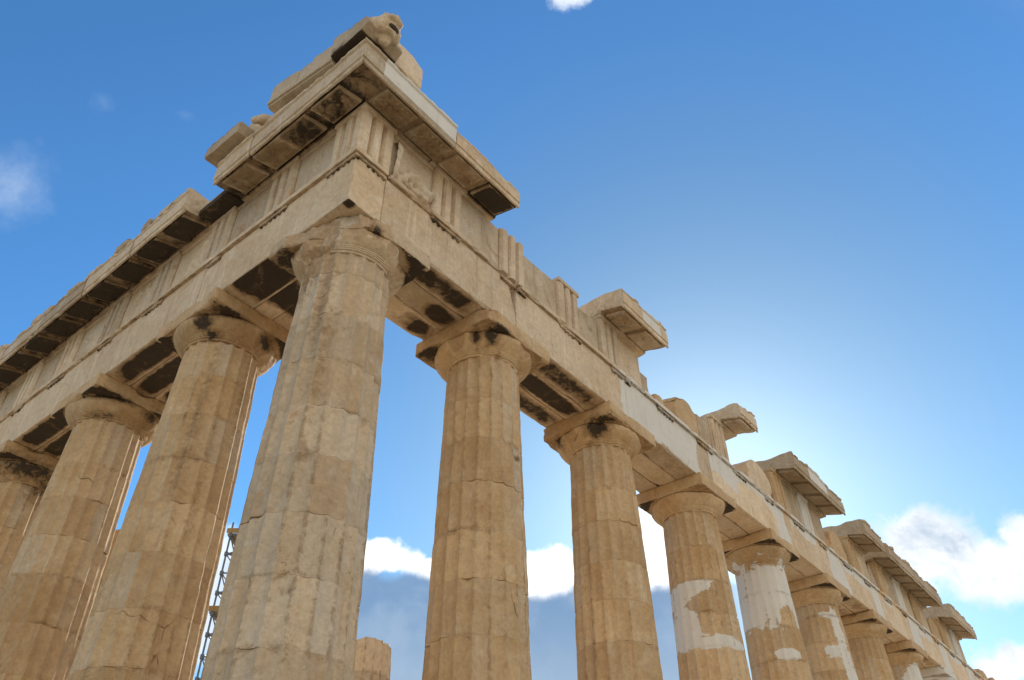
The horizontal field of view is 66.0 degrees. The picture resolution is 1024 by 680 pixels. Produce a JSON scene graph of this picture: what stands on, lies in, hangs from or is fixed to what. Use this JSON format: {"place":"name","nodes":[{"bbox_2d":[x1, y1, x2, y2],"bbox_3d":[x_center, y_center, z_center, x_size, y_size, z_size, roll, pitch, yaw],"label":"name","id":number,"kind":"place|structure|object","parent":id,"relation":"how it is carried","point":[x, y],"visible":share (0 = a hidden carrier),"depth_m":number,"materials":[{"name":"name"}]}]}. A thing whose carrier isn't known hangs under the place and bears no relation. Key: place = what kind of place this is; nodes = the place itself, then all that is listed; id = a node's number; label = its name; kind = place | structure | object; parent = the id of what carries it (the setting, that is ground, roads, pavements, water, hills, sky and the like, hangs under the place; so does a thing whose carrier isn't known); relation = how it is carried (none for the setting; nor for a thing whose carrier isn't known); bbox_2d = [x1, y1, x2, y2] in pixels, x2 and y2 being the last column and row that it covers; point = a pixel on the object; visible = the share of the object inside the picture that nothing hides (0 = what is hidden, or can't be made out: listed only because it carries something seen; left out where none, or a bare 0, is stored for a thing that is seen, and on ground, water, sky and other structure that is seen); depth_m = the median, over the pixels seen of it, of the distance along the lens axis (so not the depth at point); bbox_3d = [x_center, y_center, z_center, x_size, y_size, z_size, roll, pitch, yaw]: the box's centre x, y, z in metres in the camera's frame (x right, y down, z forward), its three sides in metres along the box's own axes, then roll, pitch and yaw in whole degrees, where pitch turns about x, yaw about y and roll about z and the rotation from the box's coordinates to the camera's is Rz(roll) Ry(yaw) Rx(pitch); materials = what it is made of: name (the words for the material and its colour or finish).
{"place":"outdoors","nodes":[
{"label":"outdoors","id":0,"kind":"place"},
{"bbox_2d":[195,522,237,679],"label":"scaffold tower","id":1,"kind":"structure","parent":0,"point":[232,532],"depth_m":19.06,"materials":[{"name":"metal"}]},
{"bbox_2d":[0,12,994,679],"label":"temple ruin","id":2,"kind":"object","parent":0,"point":[348,210],"visible":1,"depth_m":15.60,"materials":[{"name":"stone"}]},
{"bbox_2d":[249,123,260,130],"bbox_3d":[-5.394,-4.386,16.875,0.651,0.645,0.373,-10,-40,11],"label":"horse head","id":3,"kind":"object","parent":2,"relation":"on","point":[254,127],"visible":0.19,"depth_m":16.81},
{"bbox_2d":[251,114,270,125],"bbox_3d":[-5.161,-4.389,16.576,0.371,0.812,0.842,-27,-46,29],"label":"horse head","id":4,"kind":"object","parent":2,"relation":"on","point":[261,120],"visible":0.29,"depth_m":16.41},
{"bbox_2d":[0,0,1023,679],"label":"sky","id":5,"kind":"structure","parent":0,"point":[818,205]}
]}

